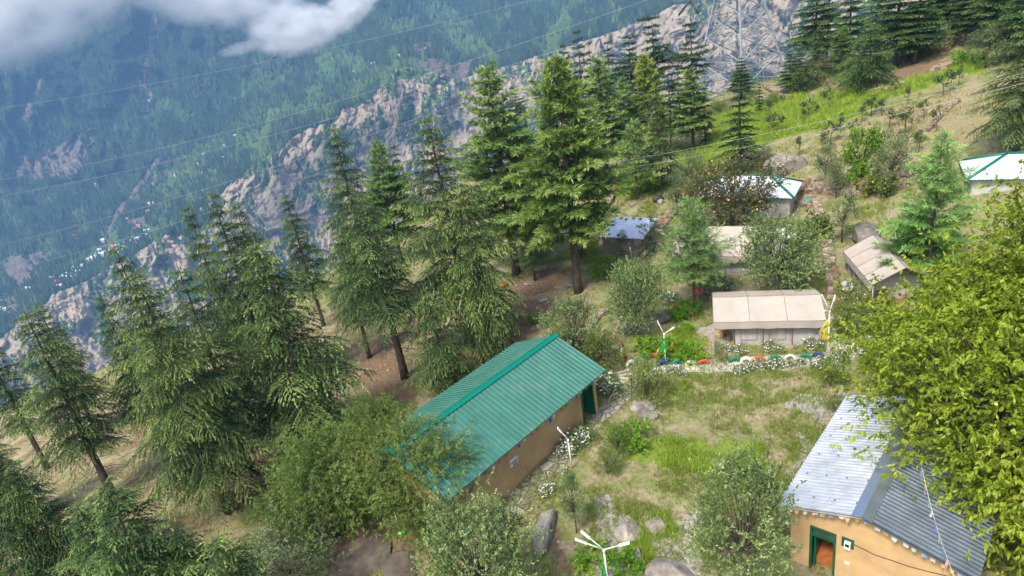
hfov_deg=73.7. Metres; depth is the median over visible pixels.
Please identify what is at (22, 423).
deodar tree
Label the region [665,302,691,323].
lily plant
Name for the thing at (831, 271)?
dry stone wall
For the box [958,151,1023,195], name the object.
hipped cottage
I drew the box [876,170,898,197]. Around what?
sunflower plant
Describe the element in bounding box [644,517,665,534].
boulder
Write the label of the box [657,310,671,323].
boulder
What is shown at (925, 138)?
bush
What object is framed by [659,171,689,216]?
orchard tree
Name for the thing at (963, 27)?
deodar tree
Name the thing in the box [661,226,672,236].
phlox plant
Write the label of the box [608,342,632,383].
path
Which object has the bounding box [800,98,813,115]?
sapling
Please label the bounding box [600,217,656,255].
stone hut
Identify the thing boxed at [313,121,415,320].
deodar tree
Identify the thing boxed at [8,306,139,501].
deodar tree
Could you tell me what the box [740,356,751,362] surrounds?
tyre
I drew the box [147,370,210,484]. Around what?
deodar tree
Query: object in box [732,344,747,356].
daisy plant
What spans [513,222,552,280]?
deodar tree
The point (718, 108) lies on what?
bush
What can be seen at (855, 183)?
sunflower plant
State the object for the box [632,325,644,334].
daisy plant
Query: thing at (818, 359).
daisy plant
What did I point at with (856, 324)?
rose bush
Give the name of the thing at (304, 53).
power line
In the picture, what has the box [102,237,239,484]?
deodar tree
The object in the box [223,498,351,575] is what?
bush
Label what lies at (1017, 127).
deodar tree
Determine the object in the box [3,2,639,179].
power line
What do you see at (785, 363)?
daisy plant
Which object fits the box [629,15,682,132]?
deodar tree
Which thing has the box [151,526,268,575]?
deodar tree
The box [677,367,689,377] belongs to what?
daisy plant
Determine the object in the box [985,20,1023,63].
orchard tree
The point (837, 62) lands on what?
deodar tree
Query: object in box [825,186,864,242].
apple tree
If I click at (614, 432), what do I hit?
bush
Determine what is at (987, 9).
deodar tree
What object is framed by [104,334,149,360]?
bush
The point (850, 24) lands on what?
deodar tree
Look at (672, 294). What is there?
daisy plant
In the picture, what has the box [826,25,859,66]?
pine tree
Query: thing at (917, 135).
sapling
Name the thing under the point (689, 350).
lily plant
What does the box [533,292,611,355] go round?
apple tree
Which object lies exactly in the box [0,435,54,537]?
deodar tree
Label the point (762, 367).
daisy plant
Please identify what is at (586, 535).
lamp pole
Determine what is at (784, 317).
canvas tent
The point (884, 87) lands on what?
dry stone wall
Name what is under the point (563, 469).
daisy plant
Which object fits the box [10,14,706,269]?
power line
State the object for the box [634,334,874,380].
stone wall
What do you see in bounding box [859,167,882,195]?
sunflower plant
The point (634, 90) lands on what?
deodar tree
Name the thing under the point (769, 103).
sapling
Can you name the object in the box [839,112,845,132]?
sapling
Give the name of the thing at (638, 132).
pine tree
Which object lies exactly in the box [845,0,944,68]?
deodar tree
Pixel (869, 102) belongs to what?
sapling
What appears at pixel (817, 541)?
door
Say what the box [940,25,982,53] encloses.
dry stone wall
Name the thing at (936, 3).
deodar tree
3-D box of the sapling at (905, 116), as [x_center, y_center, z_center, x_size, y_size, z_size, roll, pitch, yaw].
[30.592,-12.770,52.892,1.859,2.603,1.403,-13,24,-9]
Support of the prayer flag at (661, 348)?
hanging from the lamp pole at (672, 328)
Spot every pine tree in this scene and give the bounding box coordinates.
[357,137,432,263]
[435,59,563,275]
[497,137,542,246]
[498,49,637,294]
[571,55,636,180]
[606,76,646,164]
[609,117,670,198]
[622,52,671,155]
[637,193,743,311]
[663,66,720,151]
[672,214,723,310]
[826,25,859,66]
[872,201,952,276]
[875,128,984,287]
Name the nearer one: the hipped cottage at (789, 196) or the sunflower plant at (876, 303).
the sunflower plant at (876, 303)
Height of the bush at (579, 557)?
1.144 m
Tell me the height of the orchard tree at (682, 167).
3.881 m
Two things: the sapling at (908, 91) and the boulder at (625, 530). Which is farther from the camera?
the sapling at (908, 91)
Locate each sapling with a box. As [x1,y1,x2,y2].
[763,114,776,127]
[764,100,772,114]
[771,112,785,132]
[795,135,802,155]
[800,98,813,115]
[801,109,806,121]
[819,128,828,142]
[820,87,833,103]
[823,120,842,142]
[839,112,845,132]
[846,118,862,137]
[857,102,870,122]
[863,94,880,116]
[875,99,885,114]
[885,108,898,125]
[889,78,901,90]
[895,105,919,132]
[904,87,910,98]
[912,129,925,152]
[916,99,930,118]
[928,105,943,128]
[932,71,954,94]
[947,68,956,91]
[956,66,964,85]
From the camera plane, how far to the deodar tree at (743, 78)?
83.35 m
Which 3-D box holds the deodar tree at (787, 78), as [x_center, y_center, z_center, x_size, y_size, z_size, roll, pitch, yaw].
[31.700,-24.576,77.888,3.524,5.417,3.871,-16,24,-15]
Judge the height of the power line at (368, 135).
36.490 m
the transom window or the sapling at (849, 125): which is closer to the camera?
the transom window
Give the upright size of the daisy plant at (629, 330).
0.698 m
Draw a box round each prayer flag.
[601,558,605,575]
[652,337,665,355]
[815,319,829,340]
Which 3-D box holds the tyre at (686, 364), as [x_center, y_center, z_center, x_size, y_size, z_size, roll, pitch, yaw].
[9.191,3.991,35.097,0.630,0.642,0.145,-4,24,11]
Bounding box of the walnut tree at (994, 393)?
[798,146,1023,575]
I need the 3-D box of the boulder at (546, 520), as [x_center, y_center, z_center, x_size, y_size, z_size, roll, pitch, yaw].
[1.216,9.232,25.943,0.686,0.970,2.284,-1,25,18]
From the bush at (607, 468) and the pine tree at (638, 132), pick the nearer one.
the bush at (607, 468)
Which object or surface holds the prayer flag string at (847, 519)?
hanging from the tin roof house at (843, 481)
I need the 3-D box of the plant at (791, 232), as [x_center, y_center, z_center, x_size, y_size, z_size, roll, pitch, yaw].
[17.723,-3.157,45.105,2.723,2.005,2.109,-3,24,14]
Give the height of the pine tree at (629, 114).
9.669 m
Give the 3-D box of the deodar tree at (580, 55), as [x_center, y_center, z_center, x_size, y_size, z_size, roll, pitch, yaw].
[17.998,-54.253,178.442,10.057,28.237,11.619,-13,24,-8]
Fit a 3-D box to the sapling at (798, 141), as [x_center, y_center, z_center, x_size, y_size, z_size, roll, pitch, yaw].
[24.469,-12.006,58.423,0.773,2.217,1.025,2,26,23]
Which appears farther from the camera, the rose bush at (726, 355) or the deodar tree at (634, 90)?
the deodar tree at (634, 90)
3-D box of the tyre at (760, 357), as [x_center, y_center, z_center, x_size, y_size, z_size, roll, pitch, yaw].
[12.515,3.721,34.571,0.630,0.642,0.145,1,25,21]
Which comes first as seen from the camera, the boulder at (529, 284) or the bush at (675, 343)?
the bush at (675, 343)
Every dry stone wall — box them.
[568,227,603,238]
[580,179,616,217]
[588,306,609,326]
[655,207,676,234]
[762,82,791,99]
[785,72,849,91]
[793,169,921,194]
[794,200,812,207]
[808,56,885,69]
[811,195,823,217]
[821,239,839,300]
[867,81,903,94]
[922,98,961,133]
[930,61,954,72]
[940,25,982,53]
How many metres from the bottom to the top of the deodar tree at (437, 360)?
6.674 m
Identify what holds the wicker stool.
on the ground at (640, 467)
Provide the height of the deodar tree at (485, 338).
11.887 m
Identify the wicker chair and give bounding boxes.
[893,291,906,300]
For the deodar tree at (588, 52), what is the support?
on the ground at (640, 467)
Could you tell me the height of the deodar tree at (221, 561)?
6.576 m
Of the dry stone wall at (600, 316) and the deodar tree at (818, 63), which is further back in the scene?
the deodar tree at (818, 63)
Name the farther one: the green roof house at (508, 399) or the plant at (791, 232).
the plant at (791, 232)
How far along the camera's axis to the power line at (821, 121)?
43.30 m
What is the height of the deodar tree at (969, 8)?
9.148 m
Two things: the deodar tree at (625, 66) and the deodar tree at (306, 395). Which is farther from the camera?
the deodar tree at (625, 66)
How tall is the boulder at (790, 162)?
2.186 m
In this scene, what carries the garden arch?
on the ground at (640, 467)
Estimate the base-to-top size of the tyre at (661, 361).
0.642 m
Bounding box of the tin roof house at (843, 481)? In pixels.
[780,395,1000,575]
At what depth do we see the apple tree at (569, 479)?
24.99 m
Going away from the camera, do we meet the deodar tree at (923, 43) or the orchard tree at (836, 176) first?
the orchard tree at (836, 176)
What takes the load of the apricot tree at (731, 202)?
on the ground at (640, 467)
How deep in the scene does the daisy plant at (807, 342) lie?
34.80 m
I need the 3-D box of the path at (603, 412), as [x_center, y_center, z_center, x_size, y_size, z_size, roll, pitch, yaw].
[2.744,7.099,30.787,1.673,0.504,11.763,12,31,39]
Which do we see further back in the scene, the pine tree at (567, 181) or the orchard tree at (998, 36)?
the orchard tree at (998, 36)
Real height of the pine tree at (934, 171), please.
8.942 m
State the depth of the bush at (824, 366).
31.67 m
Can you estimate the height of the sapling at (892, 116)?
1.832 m
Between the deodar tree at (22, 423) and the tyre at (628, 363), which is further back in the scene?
the deodar tree at (22, 423)
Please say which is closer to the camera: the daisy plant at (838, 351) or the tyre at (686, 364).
the daisy plant at (838, 351)
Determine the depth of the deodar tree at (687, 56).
77.31 m
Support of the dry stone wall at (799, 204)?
on the ground at (640, 467)
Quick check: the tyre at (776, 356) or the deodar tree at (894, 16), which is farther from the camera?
the deodar tree at (894, 16)
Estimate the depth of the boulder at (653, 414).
31.24 m
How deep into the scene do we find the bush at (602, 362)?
35.70 m
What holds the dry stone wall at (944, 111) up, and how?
on the ground at (640, 467)
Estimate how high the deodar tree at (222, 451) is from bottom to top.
13.532 m
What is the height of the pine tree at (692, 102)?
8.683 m
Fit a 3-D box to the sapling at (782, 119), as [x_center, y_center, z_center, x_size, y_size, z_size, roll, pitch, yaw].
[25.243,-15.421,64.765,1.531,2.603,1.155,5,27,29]
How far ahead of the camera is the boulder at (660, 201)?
57.58 m
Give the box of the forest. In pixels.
[0,0,944,401]
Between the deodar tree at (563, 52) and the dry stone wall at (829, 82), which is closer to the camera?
the dry stone wall at (829, 82)
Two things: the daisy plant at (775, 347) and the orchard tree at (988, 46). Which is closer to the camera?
the daisy plant at (775, 347)
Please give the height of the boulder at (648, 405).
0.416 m
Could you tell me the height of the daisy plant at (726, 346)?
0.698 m
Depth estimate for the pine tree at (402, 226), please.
64.23 m
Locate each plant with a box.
[534,478,558,498]
[551,441,577,458]
[557,420,597,451]
[561,467,570,478]
[573,425,592,442]
[595,367,619,392]
[599,379,623,395]
[620,327,634,337]
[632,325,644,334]
[641,249,657,257]
[647,241,663,251]
[655,334,689,355]
[656,287,679,302]
[657,296,668,305]
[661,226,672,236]
[664,362,684,372]
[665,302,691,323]
[669,321,698,338]
[672,296,707,322]
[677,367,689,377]
[679,339,701,357]
[697,275,714,297]
[703,268,742,293]
[721,341,733,351]
[730,363,745,375]
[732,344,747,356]
[738,359,756,371]
[749,358,768,371]
[759,340,780,353]
[762,356,779,370]
[772,225,803,240]
[774,357,794,370]
[787,354,805,366]
[800,337,823,350]
[809,355,827,369]
[830,347,851,363]
[852,169,866,189]
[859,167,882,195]
[860,290,901,323]
[875,288,889,303]
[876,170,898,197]
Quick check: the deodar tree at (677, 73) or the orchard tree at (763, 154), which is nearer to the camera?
the orchard tree at (763, 154)
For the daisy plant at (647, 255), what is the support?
on the ground at (640, 467)
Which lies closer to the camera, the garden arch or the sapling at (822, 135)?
the garden arch
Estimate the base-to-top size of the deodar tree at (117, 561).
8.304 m
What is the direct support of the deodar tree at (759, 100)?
on the ground at (640, 467)
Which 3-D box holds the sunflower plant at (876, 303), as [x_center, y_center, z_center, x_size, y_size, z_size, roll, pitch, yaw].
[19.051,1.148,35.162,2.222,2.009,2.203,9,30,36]
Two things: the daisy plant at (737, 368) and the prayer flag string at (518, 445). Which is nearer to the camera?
the prayer flag string at (518, 445)
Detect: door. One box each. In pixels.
[582,387,592,413]
[813,536,820,566]
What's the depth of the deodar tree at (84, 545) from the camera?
25.44 m
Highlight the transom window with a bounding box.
[813,528,833,539]
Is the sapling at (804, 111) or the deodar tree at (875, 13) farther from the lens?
the deodar tree at (875, 13)
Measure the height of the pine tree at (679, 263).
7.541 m
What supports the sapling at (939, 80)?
on the ground at (640, 467)
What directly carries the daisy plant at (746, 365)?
on the ground at (640, 467)
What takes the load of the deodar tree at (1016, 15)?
on the ground at (640, 467)
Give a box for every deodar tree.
[0,349,60,470]
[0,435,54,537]
[0,452,90,575]
[0,457,104,575]
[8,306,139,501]
[29,301,115,429]
[45,499,167,575]
[78,475,214,575]
[90,289,173,458]
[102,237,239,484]
[104,261,282,536]
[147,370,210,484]
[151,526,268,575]
[163,260,297,482]
[181,198,261,396]
[196,531,302,575]
[200,185,317,408]
[220,233,381,478]
[224,197,311,379]
[277,190,335,326]
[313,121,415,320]
[324,185,448,379]
[325,225,383,358]
[389,109,531,354]
[390,141,419,220]
[405,290,477,399]
[445,178,525,372]
[505,85,529,134]
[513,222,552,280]
[557,43,580,128]
[567,28,597,120]
[584,37,600,120]
[594,36,623,112]
[609,32,652,98]
[628,61,666,115]
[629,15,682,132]
[633,82,688,192]
[652,61,686,154]
[665,50,686,113]
[669,22,718,115]
[695,80,715,144]
[713,81,764,173]
[723,58,757,95]
[753,77,764,113]
[773,50,807,92]
[778,0,848,60]
[781,43,816,93]
[796,24,839,88]
[811,0,844,56]
[823,32,849,81]
[825,38,876,89]
[826,0,873,59]
[830,20,901,95]
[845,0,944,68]
[852,0,908,49]
[882,6,933,62]
[887,0,958,63]
[912,0,959,38]
[928,0,989,26]
[944,0,985,44]
[947,0,997,24]
[957,0,1023,41]
[962,10,1023,151]
[970,0,1018,33]
[981,0,1023,58]
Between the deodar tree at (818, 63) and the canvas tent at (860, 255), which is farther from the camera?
the deodar tree at (818, 63)
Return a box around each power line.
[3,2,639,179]
[3,3,701,195]
[4,12,701,243]
[6,0,530,107]
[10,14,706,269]
[600,73,1021,164]
[616,83,1022,169]
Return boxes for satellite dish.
[841,281,852,290]
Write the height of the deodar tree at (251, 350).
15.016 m
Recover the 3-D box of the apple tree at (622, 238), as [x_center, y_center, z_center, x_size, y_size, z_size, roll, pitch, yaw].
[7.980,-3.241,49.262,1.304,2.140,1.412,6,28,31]
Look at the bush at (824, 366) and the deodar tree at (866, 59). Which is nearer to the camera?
the bush at (824, 366)
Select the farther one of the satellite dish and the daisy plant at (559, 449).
the satellite dish
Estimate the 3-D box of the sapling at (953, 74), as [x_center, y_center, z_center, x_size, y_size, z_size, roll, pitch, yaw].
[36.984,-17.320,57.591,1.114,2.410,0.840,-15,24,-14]
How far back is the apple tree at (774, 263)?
38.15 m
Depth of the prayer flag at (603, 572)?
22.21 m
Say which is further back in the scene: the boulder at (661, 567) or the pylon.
the pylon
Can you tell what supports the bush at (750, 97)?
on the ground at (640, 467)
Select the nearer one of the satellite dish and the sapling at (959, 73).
the satellite dish
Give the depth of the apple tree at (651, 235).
47.78 m
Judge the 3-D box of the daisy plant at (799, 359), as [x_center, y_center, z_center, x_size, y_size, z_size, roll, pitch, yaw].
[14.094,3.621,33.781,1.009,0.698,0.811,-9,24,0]
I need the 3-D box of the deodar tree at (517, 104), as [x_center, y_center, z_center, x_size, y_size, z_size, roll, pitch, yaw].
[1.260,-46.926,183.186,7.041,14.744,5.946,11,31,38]
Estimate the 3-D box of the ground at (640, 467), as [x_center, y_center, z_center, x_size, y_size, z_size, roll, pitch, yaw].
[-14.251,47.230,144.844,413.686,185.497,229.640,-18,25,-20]
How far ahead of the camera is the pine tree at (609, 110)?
64.03 m
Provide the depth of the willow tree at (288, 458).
33.25 m
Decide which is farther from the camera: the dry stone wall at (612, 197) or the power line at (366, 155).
the power line at (366, 155)
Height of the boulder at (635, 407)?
0.557 m
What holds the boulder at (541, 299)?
on the ground at (640, 467)
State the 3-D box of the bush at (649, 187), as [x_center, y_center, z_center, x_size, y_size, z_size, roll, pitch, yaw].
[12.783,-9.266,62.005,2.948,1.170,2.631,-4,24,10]
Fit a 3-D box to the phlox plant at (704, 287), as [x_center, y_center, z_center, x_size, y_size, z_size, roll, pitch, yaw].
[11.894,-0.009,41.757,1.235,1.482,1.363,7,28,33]
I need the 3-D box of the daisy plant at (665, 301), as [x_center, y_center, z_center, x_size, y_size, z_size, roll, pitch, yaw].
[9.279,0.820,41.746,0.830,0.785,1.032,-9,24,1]
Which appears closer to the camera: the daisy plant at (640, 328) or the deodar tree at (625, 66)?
the daisy plant at (640, 328)
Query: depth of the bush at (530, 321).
43.42 m
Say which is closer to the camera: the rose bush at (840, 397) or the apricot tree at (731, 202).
the rose bush at (840, 397)
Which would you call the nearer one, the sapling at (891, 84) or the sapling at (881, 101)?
the sapling at (881, 101)
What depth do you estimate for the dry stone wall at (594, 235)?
54.28 m
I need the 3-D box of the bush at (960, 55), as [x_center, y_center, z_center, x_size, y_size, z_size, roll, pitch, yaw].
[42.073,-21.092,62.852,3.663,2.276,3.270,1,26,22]
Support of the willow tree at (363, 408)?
on the ground at (640, 467)
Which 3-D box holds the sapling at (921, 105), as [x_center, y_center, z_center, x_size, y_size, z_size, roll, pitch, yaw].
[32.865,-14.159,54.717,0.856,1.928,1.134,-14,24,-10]
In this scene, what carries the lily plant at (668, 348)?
on the ground at (640, 467)
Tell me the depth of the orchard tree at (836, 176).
48.69 m
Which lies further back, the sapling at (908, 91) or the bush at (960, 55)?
the bush at (960, 55)
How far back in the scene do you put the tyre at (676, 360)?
35.29 m
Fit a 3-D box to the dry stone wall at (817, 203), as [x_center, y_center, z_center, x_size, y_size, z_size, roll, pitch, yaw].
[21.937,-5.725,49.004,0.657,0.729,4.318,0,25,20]
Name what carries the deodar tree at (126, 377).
on the ground at (640, 467)
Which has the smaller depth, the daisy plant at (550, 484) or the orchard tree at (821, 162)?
the daisy plant at (550, 484)
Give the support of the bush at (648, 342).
on the ground at (640, 467)
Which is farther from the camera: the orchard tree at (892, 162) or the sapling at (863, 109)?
the sapling at (863, 109)
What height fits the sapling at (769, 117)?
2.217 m
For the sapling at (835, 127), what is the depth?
57.35 m
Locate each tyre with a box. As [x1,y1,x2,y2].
[625,359,635,367]
[657,359,668,366]
[671,359,682,365]
[685,360,696,366]
[694,287,702,294]
[698,359,709,364]
[728,356,739,362]
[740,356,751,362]
[753,356,764,361]
[770,354,781,360]
[784,354,796,359]
[800,353,811,359]
[812,351,824,356]
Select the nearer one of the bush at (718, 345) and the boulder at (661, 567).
the boulder at (661, 567)
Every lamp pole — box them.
[557,427,572,468]
[575,530,629,575]
[657,320,674,360]
[821,294,835,358]
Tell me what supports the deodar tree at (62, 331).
on the ground at (640, 467)
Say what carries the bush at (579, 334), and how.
on the ground at (640, 467)
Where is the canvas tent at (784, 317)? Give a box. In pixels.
[708,289,832,352]
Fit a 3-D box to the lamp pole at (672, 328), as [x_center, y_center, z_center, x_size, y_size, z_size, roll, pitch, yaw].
[7.965,2.858,35.084,0.848,2.746,0.105,-5,24,9]
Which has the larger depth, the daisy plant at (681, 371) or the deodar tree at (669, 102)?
the deodar tree at (669, 102)
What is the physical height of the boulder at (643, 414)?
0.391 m
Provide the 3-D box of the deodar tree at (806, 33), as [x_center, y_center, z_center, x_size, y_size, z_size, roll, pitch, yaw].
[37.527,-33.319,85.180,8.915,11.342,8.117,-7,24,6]
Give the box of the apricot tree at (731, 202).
[677,148,802,225]
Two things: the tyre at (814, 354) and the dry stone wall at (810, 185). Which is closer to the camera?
the tyre at (814, 354)
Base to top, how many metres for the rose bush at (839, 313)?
2.314 m
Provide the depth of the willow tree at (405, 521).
25.82 m
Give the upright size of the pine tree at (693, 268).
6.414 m
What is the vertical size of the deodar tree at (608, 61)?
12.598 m
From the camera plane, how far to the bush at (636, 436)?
29.31 m
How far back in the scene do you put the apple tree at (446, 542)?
21.79 m
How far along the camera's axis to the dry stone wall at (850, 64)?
77.66 m
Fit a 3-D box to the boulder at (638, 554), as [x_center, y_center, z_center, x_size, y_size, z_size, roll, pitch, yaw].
[4.354,9.476,24.231,0.559,0.573,0.514,-8,24,2]
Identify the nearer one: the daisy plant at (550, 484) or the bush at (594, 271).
the daisy plant at (550, 484)
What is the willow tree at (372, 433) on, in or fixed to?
on the ground at (640, 467)
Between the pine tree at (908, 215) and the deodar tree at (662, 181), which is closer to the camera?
the pine tree at (908, 215)
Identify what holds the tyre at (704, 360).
on the ground at (640, 467)
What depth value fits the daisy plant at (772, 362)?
33.83 m
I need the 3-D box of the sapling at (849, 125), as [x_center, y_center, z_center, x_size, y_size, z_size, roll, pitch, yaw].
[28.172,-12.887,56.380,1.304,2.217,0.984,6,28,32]
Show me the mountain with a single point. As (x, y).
(66, 308)
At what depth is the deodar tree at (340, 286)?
44.46 m
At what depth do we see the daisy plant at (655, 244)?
49.00 m
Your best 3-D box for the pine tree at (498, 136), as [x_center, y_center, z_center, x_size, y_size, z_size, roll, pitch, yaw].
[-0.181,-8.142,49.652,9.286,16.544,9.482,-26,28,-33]
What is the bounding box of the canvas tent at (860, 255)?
[836,235,935,308]
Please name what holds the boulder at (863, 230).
on the ground at (640, 467)
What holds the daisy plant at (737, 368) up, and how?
on the ground at (640, 467)
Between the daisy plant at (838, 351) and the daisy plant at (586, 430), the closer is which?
the daisy plant at (586, 430)
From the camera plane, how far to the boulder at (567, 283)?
47.88 m
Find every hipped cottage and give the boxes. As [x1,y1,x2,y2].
[697,174,802,219]
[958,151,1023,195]
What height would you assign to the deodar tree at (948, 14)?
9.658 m
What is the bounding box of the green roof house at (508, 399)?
[359,333,606,540]
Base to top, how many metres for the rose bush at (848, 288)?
2.429 m
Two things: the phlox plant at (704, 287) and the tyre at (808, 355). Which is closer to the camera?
the tyre at (808, 355)
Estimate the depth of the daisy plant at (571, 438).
30.29 m
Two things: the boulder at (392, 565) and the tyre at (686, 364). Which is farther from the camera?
the tyre at (686, 364)
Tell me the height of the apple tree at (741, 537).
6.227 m
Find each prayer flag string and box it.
[453,373,603,498]
[781,507,963,575]
[920,465,953,575]
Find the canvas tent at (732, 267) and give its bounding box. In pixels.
[664,225,784,281]
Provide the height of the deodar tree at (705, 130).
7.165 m
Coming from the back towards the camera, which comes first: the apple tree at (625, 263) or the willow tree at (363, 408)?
the apple tree at (625, 263)
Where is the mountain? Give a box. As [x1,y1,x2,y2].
[0,0,985,406]
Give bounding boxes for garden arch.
[631,356,649,401]
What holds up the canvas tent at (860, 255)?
on the ground at (640, 467)
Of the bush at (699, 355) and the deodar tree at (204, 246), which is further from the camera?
the deodar tree at (204, 246)
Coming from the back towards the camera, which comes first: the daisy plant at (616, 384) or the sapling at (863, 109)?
the sapling at (863, 109)
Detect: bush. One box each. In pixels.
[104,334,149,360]
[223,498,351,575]
[249,487,287,522]
[383,489,492,560]
[523,313,542,325]
[551,317,601,359]
[556,236,603,263]
[571,534,617,575]
[578,325,630,374]
[586,253,633,279]
[590,439,621,477]
[601,421,633,459]
[602,540,645,575]
[607,415,651,457]
[619,351,676,411]
[627,333,674,357]
[638,181,664,191]
[648,334,696,363]
[671,341,710,369]
[707,95,731,114]
[712,339,722,355]
[714,349,728,363]
[744,93,758,103]
[762,92,778,104]
[815,352,849,388]
[819,388,845,411]
[826,293,861,335]
[828,272,870,313]
[837,297,877,343]
[915,135,929,142]
[948,48,992,65]
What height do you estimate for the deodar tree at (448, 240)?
15.330 m
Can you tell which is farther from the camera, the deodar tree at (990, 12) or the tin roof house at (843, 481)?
the deodar tree at (990, 12)
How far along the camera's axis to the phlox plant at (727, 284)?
41.13 m
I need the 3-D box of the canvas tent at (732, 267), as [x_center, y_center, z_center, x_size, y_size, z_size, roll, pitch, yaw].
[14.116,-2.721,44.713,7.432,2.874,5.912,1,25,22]
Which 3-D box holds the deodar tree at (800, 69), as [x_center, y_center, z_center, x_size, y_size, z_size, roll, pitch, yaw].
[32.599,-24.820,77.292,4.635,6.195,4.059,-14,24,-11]
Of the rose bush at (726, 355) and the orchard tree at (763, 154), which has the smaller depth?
the rose bush at (726, 355)
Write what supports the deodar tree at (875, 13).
on the ground at (640, 467)
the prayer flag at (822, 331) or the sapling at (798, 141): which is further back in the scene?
the sapling at (798, 141)
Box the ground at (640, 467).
[0,13,1023,575]
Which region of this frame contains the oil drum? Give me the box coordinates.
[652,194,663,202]
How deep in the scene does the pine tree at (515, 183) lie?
53.61 m
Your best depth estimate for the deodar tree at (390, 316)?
38.24 m
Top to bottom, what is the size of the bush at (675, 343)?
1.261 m
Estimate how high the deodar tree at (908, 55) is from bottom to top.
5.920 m
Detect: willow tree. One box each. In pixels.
[240,403,391,556]
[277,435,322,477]
[328,399,426,531]
[334,388,403,441]
[349,403,495,574]
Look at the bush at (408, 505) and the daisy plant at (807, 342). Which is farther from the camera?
the daisy plant at (807, 342)
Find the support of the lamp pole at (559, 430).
on the ground at (640, 467)
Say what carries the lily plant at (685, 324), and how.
on the ground at (640, 467)
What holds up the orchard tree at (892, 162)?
on the ground at (640, 467)
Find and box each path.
[485,380,636,531]
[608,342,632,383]
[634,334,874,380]
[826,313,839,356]
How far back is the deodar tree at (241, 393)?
32.23 m
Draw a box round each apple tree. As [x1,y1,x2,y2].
[410,465,553,575]
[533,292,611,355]
[555,468,585,532]
[596,248,668,336]
[616,229,628,252]
[617,256,644,289]
[636,213,659,250]
[672,434,806,575]
[726,201,837,290]
[792,206,836,245]
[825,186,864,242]
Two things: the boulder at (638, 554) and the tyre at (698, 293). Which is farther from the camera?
the tyre at (698, 293)
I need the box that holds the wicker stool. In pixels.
[715,329,724,338]
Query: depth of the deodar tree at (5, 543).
27.74 m
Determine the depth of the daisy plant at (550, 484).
27.79 m
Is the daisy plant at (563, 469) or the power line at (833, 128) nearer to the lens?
the daisy plant at (563, 469)
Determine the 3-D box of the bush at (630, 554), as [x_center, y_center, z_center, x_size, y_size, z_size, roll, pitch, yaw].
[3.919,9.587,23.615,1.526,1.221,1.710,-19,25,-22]
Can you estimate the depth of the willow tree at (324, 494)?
27.19 m
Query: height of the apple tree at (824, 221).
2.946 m
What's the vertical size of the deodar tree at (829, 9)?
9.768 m
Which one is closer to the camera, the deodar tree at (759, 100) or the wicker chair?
the wicker chair
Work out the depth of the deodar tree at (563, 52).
176.39 m
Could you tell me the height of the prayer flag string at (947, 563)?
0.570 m
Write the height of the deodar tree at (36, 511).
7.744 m
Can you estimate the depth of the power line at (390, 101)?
114.51 m
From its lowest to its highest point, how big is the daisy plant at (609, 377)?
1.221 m
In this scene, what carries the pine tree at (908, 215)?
on the ground at (640, 467)
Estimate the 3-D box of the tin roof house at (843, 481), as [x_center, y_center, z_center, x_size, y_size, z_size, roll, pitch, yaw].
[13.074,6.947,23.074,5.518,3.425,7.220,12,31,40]
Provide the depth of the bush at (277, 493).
31.71 m
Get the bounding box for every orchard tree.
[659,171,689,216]
[673,150,703,187]
[752,144,775,167]
[813,136,839,180]
[821,155,847,198]
[868,127,925,183]
[956,22,1016,67]
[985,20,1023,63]
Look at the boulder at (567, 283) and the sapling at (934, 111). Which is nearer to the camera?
the boulder at (567, 283)
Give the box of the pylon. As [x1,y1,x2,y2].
[678,0,785,98]
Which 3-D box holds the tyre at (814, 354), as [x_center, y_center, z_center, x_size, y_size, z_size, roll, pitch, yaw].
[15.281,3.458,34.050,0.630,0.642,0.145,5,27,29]
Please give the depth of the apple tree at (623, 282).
37.03 m
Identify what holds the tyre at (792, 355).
on the ground at (640, 467)
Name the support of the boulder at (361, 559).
on the ground at (640, 467)
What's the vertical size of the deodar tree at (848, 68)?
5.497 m
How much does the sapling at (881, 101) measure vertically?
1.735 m
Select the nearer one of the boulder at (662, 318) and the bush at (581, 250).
the boulder at (662, 318)
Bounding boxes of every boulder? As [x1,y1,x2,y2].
[327,531,390,575]
[381,549,418,575]
[524,280,533,285]
[531,508,555,557]
[538,297,546,302]
[563,281,572,286]
[614,521,641,542]
[627,547,641,561]
[629,400,644,413]
[637,409,649,418]
[644,402,656,410]
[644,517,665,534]
[645,558,693,575]
[648,411,658,420]
[657,199,664,204]
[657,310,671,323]
[761,155,807,175]
[852,222,880,242]
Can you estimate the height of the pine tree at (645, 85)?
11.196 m
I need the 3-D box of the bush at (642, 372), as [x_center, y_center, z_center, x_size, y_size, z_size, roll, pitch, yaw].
[6.468,4.287,32.423,2.806,3.269,2.758,4,27,27]
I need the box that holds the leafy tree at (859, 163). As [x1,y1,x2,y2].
[835,121,887,187]
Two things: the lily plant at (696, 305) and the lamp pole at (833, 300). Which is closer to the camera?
the lamp pole at (833, 300)
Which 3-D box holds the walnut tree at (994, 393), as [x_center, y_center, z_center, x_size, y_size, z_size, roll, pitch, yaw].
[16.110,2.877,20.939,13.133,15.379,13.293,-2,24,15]
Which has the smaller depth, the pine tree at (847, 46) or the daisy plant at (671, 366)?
the daisy plant at (671, 366)
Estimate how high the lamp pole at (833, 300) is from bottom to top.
3.880 m

